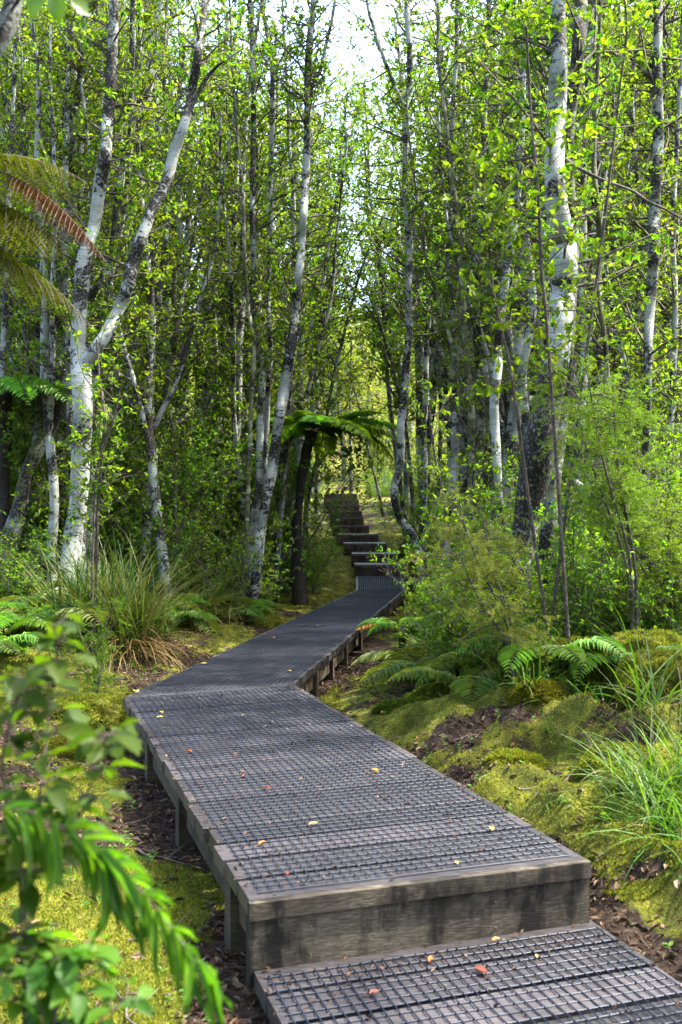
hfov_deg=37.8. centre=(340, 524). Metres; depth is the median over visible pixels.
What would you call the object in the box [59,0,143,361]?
forest tree
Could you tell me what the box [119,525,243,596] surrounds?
leafy shrub
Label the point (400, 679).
dry tuft
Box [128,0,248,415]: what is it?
forest tree
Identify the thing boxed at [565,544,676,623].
leafy shrub
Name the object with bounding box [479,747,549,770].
moss mound
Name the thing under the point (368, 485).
leafy shrub
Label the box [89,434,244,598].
leafy shrub
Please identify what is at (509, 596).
leafy shrub
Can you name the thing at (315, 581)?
leafy shrub
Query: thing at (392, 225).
forest tree
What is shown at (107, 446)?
leafy shrub
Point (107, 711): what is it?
moss mound
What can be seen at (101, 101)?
forest tree
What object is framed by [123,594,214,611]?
fern
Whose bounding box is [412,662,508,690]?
fern
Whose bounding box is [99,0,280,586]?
forest tree
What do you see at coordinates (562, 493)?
leafy shrub
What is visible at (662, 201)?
forest tree
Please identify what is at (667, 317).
forest tree
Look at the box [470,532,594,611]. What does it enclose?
leafy shrub
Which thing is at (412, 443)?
forest tree
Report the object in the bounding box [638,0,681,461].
forest tree
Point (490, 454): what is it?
forest tree
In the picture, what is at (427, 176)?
forest tree
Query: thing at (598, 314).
mossy tree
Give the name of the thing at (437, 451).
leafy shrub
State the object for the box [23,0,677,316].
sky
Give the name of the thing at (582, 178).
leaning tree
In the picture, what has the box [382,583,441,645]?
leafy shrub
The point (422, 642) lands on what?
fern
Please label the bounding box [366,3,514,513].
forest tree
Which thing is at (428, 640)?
leafy shrub
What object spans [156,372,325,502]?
leafy shrub
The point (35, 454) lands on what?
mottled tree
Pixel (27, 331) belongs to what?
forest tree
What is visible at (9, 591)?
leafy shrub
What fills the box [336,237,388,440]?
forest tree
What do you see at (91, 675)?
stick
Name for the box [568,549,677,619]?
leafy shrub
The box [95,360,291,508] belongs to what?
leafy shrub
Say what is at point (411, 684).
dry tuft
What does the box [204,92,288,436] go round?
forest tree
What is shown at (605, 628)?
grass clump
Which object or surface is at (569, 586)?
leafy shrub
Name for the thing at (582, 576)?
leafy shrub
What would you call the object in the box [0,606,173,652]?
fern
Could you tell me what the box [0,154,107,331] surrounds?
tree fern
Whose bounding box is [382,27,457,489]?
forest tree
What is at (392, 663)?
fern
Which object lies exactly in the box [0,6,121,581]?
forest tree
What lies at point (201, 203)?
forest tree
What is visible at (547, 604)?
leafy shrub
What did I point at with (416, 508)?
leafy shrub
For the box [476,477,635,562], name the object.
leafy shrub
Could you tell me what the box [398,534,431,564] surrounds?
moss mound
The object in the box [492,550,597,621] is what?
leafy shrub
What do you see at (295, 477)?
leafy shrub
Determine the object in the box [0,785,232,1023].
arching fern
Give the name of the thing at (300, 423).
tree fern
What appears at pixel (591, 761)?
moss mound
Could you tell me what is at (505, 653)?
fern
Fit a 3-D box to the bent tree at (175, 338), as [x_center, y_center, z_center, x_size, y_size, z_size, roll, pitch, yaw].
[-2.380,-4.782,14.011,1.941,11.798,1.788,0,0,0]
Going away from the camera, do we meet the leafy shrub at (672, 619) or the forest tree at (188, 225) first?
the leafy shrub at (672, 619)
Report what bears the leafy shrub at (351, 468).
on the ground
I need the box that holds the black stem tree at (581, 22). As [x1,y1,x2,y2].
[477,0,680,618]
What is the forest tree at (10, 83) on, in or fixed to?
on the ground
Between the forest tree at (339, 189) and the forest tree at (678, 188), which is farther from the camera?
the forest tree at (339, 189)
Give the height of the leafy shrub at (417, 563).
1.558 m
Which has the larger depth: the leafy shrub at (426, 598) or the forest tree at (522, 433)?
the forest tree at (522, 433)
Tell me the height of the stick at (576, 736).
0.201 m
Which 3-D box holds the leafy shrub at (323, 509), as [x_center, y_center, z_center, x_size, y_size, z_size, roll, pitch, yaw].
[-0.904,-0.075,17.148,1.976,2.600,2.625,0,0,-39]
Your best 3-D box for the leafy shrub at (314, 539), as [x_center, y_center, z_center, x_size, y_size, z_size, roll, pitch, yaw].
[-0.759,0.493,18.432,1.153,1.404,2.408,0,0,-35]
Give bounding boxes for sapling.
[49,309,160,635]
[61,592,132,694]
[62,365,136,654]
[133,393,213,593]
[398,478,564,688]
[399,375,494,631]
[402,570,522,670]
[437,130,598,635]
[458,0,635,639]
[510,0,663,625]
[514,353,681,629]
[551,477,681,634]
[566,563,681,635]
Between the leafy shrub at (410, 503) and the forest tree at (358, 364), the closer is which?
the leafy shrub at (410, 503)
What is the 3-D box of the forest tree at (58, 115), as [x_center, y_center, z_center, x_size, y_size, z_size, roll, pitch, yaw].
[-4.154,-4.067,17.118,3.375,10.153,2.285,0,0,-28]
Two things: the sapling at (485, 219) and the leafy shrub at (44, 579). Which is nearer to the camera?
the sapling at (485, 219)
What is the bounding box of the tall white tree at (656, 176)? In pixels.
[577,0,681,524]
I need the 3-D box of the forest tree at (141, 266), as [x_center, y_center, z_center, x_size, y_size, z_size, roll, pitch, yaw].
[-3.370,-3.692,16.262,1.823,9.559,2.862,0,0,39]
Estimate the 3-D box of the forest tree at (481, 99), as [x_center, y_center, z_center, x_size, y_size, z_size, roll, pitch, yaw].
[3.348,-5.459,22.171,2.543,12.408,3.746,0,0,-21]
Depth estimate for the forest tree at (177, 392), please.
14.81 m
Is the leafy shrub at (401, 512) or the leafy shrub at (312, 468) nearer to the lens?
the leafy shrub at (401, 512)
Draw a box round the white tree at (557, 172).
[437,0,681,616]
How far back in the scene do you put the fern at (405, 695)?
7.18 m
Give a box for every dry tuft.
[360,649,396,676]
[362,660,419,686]
[382,647,433,689]
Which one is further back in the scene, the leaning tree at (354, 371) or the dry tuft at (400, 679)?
the leaning tree at (354, 371)
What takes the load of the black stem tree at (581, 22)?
on the ground
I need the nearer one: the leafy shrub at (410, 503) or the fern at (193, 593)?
the fern at (193, 593)
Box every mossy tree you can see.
[166,0,311,621]
[475,0,681,581]
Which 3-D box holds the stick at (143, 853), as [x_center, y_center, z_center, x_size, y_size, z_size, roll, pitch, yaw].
[-0.725,1.438,4.360,0.338,0.044,0.158,0,0,26]
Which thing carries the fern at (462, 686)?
on the ground
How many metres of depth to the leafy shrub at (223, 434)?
15.22 m
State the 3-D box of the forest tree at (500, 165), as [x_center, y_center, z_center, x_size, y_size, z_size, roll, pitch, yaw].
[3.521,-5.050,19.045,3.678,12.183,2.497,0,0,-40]
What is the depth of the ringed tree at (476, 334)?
13.01 m
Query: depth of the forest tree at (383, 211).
63.60 m
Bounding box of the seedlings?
[0,645,681,1021]
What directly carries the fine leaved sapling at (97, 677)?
on the ground
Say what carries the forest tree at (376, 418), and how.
on the ground
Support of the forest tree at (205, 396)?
on the ground
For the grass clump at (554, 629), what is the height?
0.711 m
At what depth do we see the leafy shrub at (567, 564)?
8.28 m
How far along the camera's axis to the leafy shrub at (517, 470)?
10.41 m
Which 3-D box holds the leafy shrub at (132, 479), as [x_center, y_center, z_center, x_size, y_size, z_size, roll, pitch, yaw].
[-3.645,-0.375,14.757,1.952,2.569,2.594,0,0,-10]
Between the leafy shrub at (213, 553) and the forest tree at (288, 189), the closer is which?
the leafy shrub at (213, 553)
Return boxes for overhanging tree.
[0,0,89,56]
[273,57,389,538]
[281,46,364,513]
[320,43,420,535]
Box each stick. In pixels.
[46,668,124,678]
[117,988,158,1023]
[126,804,167,823]
[127,907,197,941]
[137,843,196,867]
[202,888,220,908]
[451,734,478,740]
[517,773,569,790]
[553,724,590,745]
[652,693,667,745]
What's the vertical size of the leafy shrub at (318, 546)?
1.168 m
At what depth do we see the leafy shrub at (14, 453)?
12.11 m
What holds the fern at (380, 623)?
on the ground
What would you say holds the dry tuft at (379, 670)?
on the ground
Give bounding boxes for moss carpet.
[0,530,681,1023]
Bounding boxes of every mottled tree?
[0,0,177,577]
[171,174,276,553]
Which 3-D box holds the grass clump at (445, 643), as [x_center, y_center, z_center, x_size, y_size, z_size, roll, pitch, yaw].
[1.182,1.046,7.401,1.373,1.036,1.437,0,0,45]
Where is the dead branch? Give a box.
[572,479,675,602]
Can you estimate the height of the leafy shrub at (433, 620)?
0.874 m
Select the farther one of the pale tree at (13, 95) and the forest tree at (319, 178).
the forest tree at (319, 178)
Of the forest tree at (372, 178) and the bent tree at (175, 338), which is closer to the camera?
the bent tree at (175, 338)
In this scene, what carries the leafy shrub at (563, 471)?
on the ground
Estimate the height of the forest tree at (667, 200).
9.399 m
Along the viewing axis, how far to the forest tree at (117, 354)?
22.83 m
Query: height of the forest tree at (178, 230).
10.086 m
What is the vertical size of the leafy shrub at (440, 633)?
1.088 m
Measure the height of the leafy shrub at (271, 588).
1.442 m
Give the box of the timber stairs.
[323,494,403,577]
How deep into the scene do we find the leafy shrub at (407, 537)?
8.24 m
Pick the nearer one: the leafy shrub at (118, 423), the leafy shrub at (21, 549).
the leafy shrub at (21, 549)
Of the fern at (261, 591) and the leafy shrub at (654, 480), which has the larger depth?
the fern at (261, 591)
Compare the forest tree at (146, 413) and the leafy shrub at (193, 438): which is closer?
the forest tree at (146, 413)
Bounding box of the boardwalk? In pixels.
[123,576,590,986]
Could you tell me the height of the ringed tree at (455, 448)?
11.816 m
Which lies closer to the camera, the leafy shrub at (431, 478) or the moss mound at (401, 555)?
the moss mound at (401, 555)
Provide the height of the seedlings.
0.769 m
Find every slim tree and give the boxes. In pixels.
[221,0,347,603]
[227,0,346,608]
[360,150,482,611]
[375,156,480,565]
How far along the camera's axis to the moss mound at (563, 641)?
6.19 m
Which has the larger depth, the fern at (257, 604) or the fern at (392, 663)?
the fern at (257, 604)
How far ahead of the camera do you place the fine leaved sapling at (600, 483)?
6.61 m
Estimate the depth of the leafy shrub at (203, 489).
16.14 m
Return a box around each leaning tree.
[331,350,384,516]
[477,0,653,544]
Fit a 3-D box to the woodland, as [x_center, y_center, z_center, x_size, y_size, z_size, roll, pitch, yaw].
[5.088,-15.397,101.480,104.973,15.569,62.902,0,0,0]
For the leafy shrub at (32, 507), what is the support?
on the ground
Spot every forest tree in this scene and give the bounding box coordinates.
[0,0,46,375]
[0,0,89,436]
[0,0,120,522]
[0,0,152,532]
[0,0,157,443]
[0,1,135,317]
[0,3,44,368]
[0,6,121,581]
[0,17,118,533]
[0,65,62,345]
[2,0,139,582]
[6,3,148,544]
[12,0,194,429]
[12,10,198,572]
[13,0,148,467]
[24,3,128,412]
[29,0,234,384]
[30,10,128,425]
[32,3,198,560]
[36,0,223,599]
[55,0,162,424]
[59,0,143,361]
[79,0,206,556]
[87,1,229,485]
[87,3,258,447]
[94,5,249,557]
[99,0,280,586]
[104,1,265,463]
[104,129,121,412]
[108,0,290,547]
[110,87,160,416]
[125,5,203,450]
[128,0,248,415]
[154,5,242,386]
[171,83,312,480]
[172,21,275,430]
[173,76,204,435]
[174,28,279,442]
[176,0,290,453]
[179,7,296,403]
[180,15,289,564]
[187,3,329,510]
[188,72,340,476]
[192,97,263,409]
[193,61,276,427]
[194,5,314,451]
[204,64,345,475]
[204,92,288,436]
[223,87,341,399]
[223,95,277,511]
[224,79,358,477]
[228,19,365,592]
[235,58,351,468]
[243,72,376,586]
[255,79,377,535]
[258,73,342,534]
[286,143,366,412]
[306,179,361,480]
[319,185,356,452]
[321,344,357,416]
[325,62,431,516]
[329,0,502,498]
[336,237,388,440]
[340,356,360,441]
[347,372,412,489]
[348,146,421,486]
[348,322,369,409]
[352,399,386,477]
[354,385,395,471]
[355,104,448,483]
[358,0,470,537]
[363,151,428,445]
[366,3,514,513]
[369,357,422,494]
[375,0,538,527]
[375,2,497,547]
[379,11,488,532]
[379,160,447,497]
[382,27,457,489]
[383,0,519,543]
[388,2,547,535]
[390,13,501,545]
[401,47,468,428]
[402,397,437,484]
[409,408,443,493]
[416,0,530,497]
[428,23,506,501]
[433,6,507,344]
[435,14,502,437]
[437,0,568,551]
[449,0,642,544]
[449,0,645,511]
[454,4,599,411]
[456,44,540,457]
[458,0,615,378]
[464,1,651,542]
[466,53,505,450]
[482,0,523,490]
[482,0,637,502]
[489,0,616,527]
[491,0,622,361]
[531,2,676,537]
[535,5,681,516]
[544,0,681,484]
[549,0,681,473]
[567,0,680,476]
[569,2,675,539]
[569,38,680,467]
[570,0,673,535]
[576,71,681,468]
[577,10,681,521]
[584,4,681,511]
[586,3,681,387]
[602,0,679,469]
[605,0,681,295]
[616,7,680,478]
[618,0,681,508]
[628,2,681,364]
[637,0,681,436]
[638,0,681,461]
[652,3,681,290]
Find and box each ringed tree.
[391,0,498,574]
[427,0,548,558]
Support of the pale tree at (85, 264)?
on the ground
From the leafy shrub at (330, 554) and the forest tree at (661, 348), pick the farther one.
the leafy shrub at (330, 554)
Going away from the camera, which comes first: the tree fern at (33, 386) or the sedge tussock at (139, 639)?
the sedge tussock at (139, 639)
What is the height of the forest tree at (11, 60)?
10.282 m
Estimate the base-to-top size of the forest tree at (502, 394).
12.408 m
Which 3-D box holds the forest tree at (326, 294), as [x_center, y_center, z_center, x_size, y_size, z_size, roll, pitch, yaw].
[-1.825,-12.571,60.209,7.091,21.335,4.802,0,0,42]
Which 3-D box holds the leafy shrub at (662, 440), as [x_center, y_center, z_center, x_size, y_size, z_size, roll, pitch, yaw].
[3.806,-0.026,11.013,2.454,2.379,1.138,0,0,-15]
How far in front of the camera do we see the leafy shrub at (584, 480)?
12.80 m
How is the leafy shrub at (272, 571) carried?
on the ground
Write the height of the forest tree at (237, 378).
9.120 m
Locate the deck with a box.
[253,920,681,1023]
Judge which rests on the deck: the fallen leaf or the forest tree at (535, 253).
the fallen leaf
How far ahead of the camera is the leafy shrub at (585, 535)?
8.17 m
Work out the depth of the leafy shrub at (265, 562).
14.75 m
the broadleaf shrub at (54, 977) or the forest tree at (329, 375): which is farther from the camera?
the forest tree at (329, 375)
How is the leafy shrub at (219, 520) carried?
on the ground
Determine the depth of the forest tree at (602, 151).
17.76 m
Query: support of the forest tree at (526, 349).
on the ground
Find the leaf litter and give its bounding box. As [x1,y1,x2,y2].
[0,517,681,1023]
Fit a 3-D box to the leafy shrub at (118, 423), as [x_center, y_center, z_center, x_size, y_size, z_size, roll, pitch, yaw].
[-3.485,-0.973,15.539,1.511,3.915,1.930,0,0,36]
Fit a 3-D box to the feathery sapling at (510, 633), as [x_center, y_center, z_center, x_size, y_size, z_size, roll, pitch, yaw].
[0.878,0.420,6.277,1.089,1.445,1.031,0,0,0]
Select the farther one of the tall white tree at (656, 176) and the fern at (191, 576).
the fern at (191, 576)
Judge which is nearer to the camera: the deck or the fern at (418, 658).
the deck
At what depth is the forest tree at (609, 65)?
14.32 m
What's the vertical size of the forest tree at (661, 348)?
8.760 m
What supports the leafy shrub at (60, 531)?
on the ground
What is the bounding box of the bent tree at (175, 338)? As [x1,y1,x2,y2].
[111,0,238,568]
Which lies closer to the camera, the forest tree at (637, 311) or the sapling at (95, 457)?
the sapling at (95, 457)
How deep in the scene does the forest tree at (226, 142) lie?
20.47 m
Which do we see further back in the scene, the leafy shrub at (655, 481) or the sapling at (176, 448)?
the sapling at (176, 448)
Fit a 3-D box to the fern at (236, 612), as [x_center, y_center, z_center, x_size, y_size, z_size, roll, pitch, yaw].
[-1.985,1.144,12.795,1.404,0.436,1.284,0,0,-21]
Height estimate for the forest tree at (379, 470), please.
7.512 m
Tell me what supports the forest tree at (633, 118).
on the ground
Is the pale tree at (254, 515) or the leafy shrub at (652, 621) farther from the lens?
the pale tree at (254, 515)
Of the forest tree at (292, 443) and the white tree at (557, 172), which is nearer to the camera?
the white tree at (557, 172)
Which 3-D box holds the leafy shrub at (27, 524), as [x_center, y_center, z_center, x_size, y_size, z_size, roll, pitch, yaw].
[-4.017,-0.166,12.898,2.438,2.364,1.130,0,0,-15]
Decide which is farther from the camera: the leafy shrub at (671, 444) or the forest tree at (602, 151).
the forest tree at (602, 151)
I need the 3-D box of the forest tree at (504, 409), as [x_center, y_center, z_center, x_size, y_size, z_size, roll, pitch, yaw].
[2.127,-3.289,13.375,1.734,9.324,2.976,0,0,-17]
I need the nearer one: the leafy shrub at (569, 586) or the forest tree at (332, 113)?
the leafy shrub at (569, 586)
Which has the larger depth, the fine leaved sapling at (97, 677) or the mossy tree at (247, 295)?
the mossy tree at (247, 295)
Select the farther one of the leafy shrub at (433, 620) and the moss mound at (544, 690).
the leafy shrub at (433, 620)
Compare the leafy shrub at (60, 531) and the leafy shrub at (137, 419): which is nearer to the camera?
the leafy shrub at (60, 531)
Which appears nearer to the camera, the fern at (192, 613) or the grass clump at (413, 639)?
the grass clump at (413, 639)
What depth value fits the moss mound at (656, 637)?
6.15 m
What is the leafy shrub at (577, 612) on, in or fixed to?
on the ground
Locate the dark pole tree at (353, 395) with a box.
[332,327,372,493]
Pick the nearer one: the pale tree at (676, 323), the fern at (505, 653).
the fern at (505, 653)
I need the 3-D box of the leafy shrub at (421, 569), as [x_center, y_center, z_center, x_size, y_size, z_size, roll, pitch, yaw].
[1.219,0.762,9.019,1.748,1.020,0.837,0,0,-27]
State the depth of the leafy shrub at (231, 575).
12.63 m
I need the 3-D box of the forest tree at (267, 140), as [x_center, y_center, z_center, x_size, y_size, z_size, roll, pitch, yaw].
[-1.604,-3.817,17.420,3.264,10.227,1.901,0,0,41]
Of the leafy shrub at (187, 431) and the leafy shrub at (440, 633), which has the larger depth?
the leafy shrub at (187, 431)
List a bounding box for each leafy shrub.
[0,310,69,573]
[0,400,142,554]
[0,510,87,591]
[0,513,38,583]
[0,527,63,585]
[0,533,69,595]
[0,537,29,585]
[3,404,199,570]
[5,412,65,577]
[7,344,38,562]
[7,524,60,580]
[9,423,124,574]
[10,386,229,579]
[12,297,159,581]
[13,326,252,558]
[13,428,142,513]
[13,563,101,596]
[27,427,141,573]
[28,485,144,564]
[34,372,191,517]
[41,402,219,507]
[45,368,251,491]
[45,437,164,529]
[55,444,160,538]
[68,407,253,576]
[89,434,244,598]
[94,325,200,556]
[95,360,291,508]
[97,400,255,572]
[99,327,365,570]
[103,350,145,464]
[105,412,281,556]
[107,481,193,570]
[111,356,287,532]
[116,385,287,587]
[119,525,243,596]
[132,437,254,587]
[143,441,221,553]
[151,544,240,597]
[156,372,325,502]
[160,341,251,581]
[164,510,295,620]
[185,371,418,595]
[188,321,296,537]
[189,393,244,451]
[193,375,292,568]
[193,440,340,579]
[196,520,323,609]
[200,394,351,556]
[220,395,298,587]
[227,555,288,595]
[235,462,374,592]
[264,547,344,597]
[265,552,326,597]
[272,514,332,565]
[282,537,336,594]
[305,530,337,558]
[305,552,328,592]
[306,528,363,580]
[313,458,336,497]
[358,434,514,576]
[359,466,393,497]
[360,436,434,493]
[360,464,376,498]
[367,541,611,666]
[368,471,389,497]
[375,535,617,609]
[380,422,502,531]
[380,443,459,592]
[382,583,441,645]
[383,548,571,617]
[392,554,450,591]
[396,552,499,598]
[398,486,435,520]
[400,442,514,558]
[401,495,537,651]
[401,615,447,656]
[403,548,584,606]
[406,494,419,516]
[410,407,481,508]
[412,457,443,495]
[414,572,462,635]
[418,434,567,571]
[419,471,617,629]
[421,552,533,671]
[423,519,510,562]
[429,461,492,561]
[430,532,546,679]
[431,578,579,635]
[437,490,538,569]
[437,559,540,620]
[439,452,563,560]
[447,589,573,669]
[460,538,599,598]
[461,533,680,632]
[465,359,681,575]
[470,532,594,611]
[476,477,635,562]
[484,372,679,541]
[487,583,620,654]
[489,510,672,612]
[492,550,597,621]
[497,481,593,576]
[507,520,651,571]
[508,513,603,601]
[510,423,681,573]
[517,600,621,634]
[521,470,639,637]
[533,549,613,634]
[534,574,651,634]
[544,529,674,636]
[546,574,676,629]
[548,541,677,614]
[562,499,681,632]
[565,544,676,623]
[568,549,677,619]
[574,508,640,613]
[579,469,614,545]
[585,417,681,535]
[594,440,681,601]
[623,416,681,558]
[623,452,681,528]
[623,585,681,634]
[636,466,681,562]
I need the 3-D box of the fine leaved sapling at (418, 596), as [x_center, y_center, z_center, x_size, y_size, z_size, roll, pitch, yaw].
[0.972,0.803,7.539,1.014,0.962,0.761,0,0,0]
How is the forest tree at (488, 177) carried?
on the ground
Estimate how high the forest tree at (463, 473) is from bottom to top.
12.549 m
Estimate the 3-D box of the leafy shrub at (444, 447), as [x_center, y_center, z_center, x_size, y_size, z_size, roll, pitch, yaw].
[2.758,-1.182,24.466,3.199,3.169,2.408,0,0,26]
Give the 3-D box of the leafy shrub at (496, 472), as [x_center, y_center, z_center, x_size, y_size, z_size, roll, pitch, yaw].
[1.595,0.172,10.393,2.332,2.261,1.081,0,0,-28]
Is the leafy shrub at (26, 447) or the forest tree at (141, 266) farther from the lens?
the forest tree at (141, 266)
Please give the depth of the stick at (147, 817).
4.91 m
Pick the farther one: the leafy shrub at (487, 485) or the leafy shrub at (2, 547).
the leafy shrub at (487, 485)
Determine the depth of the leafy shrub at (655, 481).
9.39 m
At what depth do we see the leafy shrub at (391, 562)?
8.19 m
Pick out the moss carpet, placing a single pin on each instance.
(174, 906)
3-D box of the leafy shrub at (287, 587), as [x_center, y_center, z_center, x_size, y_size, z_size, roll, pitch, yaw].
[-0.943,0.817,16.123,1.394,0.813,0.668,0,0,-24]
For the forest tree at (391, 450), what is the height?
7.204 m
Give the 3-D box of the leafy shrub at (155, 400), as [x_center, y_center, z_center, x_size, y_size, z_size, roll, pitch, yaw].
[-2.993,-0.856,13.784,3.831,3.794,2.884,0,0,-9]
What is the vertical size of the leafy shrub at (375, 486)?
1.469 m
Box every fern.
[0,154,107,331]
[0,375,98,573]
[0,577,127,609]
[0,581,55,596]
[0,593,64,610]
[0,602,74,637]
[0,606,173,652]
[0,631,58,656]
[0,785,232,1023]
[32,603,167,632]
[106,574,211,599]
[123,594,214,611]
[131,592,209,619]
[139,600,211,636]
[148,589,208,596]
[149,589,271,610]
[159,607,223,625]
[172,594,243,634]
[203,587,280,600]
[207,603,242,622]
[216,599,281,621]
[241,410,410,605]
[348,640,461,688]
[354,616,437,647]
[384,663,519,703]
[386,627,430,645]
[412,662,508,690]
[413,646,450,661]
[416,636,436,644]
[433,651,525,692]
[451,621,627,677]
[535,643,679,685]
[611,645,678,681]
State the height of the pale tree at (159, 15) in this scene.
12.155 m
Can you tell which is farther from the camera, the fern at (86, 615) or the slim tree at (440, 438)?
the slim tree at (440, 438)
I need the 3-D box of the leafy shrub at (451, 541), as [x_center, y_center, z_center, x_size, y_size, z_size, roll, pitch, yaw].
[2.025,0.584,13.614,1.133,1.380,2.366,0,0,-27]
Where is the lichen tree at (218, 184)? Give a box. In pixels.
[161,64,277,525]
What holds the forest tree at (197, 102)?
on the ground
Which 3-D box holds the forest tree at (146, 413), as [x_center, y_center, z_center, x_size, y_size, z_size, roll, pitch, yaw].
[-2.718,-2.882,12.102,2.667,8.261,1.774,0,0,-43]
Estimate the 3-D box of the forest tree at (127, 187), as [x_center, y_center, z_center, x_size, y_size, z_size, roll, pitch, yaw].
[-2.945,-2.761,12.326,2.395,7.812,1.542,0,0,9]
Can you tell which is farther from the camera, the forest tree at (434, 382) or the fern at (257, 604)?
the forest tree at (434, 382)
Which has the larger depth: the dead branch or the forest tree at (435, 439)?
the forest tree at (435, 439)
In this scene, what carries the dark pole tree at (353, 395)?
on the ground
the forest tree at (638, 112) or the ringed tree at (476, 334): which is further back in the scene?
the forest tree at (638, 112)
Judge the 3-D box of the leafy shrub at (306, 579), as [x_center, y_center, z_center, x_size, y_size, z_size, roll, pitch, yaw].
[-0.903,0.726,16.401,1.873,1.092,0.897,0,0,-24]
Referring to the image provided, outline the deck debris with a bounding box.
[122,590,681,1023]
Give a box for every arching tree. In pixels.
[302,175,413,542]
[334,260,436,565]
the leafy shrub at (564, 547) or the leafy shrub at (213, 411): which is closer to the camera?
the leafy shrub at (564, 547)
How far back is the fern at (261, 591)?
13.77 m
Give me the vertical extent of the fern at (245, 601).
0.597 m
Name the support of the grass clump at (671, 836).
on the ground
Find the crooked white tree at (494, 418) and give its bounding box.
[452,0,605,570]
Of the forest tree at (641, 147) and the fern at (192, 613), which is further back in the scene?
the forest tree at (641, 147)
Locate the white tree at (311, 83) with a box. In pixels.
[235,0,387,617]
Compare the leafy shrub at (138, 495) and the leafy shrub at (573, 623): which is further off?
the leafy shrub at (138, 495)
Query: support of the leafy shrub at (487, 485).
on the ground
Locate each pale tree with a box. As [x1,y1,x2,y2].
[0,2,83,425]
[3,0,276,596]
[89,0,201,487]
[187,0,323,612]
[466,0,592,531]
[490,174,548,403]
[586,0,681,531]
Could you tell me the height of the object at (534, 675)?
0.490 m
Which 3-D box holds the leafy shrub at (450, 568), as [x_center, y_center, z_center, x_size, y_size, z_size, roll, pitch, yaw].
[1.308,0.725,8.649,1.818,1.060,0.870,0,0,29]
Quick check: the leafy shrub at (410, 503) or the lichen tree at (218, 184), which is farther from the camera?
the leafy shrub at (410, 503)
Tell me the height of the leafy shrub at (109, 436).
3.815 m
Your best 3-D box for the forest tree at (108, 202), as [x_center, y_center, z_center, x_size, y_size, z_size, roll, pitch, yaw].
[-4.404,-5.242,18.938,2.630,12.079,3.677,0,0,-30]
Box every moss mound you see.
[26,734,126,760]
[32,691,130,731]
[248,608,283,628]
[370,696,436,713]
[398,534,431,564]
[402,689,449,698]
[405,564,431,591]
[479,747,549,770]
[505,678,567,708]
[526,635,599,682]
[569,740,645,783]
[591,628,681,681]
[614,647,681,706]
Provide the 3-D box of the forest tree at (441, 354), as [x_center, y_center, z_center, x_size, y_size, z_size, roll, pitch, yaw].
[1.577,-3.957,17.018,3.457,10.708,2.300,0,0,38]
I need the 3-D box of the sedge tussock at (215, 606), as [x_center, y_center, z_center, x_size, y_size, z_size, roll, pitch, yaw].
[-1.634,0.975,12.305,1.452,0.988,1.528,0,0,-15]
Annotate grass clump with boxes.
[389,605,434,649]
[398,600,534,675]
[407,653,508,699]
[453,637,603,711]
[482,606,603,672]
[511,714,681,897]
[524,691,681,829]
[525,670,620,709]
[537,604,681,715]
[542,601,676,675]
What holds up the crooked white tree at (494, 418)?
on the ground
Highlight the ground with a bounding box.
[0,357,681,1023]
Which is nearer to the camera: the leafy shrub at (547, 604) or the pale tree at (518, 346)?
the leafy shrub at (547, 604)
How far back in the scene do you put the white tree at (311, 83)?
13.59 m
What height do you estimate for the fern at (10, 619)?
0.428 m
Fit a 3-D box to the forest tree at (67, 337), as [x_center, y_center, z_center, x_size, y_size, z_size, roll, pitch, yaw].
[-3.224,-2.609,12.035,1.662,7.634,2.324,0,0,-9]
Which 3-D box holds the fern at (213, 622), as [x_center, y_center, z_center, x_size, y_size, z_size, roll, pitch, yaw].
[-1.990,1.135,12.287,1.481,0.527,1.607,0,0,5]
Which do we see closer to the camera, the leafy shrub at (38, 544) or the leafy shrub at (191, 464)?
the leafy shrub at (38, 544)
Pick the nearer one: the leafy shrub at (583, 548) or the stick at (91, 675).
the stick at (91, 675)
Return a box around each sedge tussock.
[0,528,189,653]
[5,526,234,672]
[175,567,257,629]
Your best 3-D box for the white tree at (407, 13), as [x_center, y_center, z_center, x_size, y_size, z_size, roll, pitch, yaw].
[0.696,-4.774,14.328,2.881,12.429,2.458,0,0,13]
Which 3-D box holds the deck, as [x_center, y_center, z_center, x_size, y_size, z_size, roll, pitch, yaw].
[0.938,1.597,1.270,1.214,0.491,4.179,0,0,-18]
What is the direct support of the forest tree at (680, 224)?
on the ground
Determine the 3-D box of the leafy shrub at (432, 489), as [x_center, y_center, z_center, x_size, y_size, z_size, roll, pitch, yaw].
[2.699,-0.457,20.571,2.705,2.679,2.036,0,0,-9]
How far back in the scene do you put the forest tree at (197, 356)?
19.76 m
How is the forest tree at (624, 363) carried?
on the ground
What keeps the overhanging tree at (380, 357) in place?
on the ground
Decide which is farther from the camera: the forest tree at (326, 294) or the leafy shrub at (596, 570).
the forest tree at (326, 294)
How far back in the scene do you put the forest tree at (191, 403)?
20.74 m
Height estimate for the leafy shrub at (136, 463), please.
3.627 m
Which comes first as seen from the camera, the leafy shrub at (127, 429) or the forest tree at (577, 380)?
the leafy shrub at (127, 429)
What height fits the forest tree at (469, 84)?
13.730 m
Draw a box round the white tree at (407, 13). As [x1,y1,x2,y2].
[315,0,481,616]
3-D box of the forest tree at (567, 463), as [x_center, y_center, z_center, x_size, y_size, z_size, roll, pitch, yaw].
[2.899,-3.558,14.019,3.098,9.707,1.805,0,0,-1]
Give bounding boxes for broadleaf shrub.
[0,613,145,1023]
[0,907,157,1023]
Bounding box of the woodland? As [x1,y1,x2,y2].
[104,301,611,416]
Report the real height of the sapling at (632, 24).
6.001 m
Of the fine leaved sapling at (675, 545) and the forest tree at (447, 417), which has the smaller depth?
the fine leaved sapling at (675, 545)
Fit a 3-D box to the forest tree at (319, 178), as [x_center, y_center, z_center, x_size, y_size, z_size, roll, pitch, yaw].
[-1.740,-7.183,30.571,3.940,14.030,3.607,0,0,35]

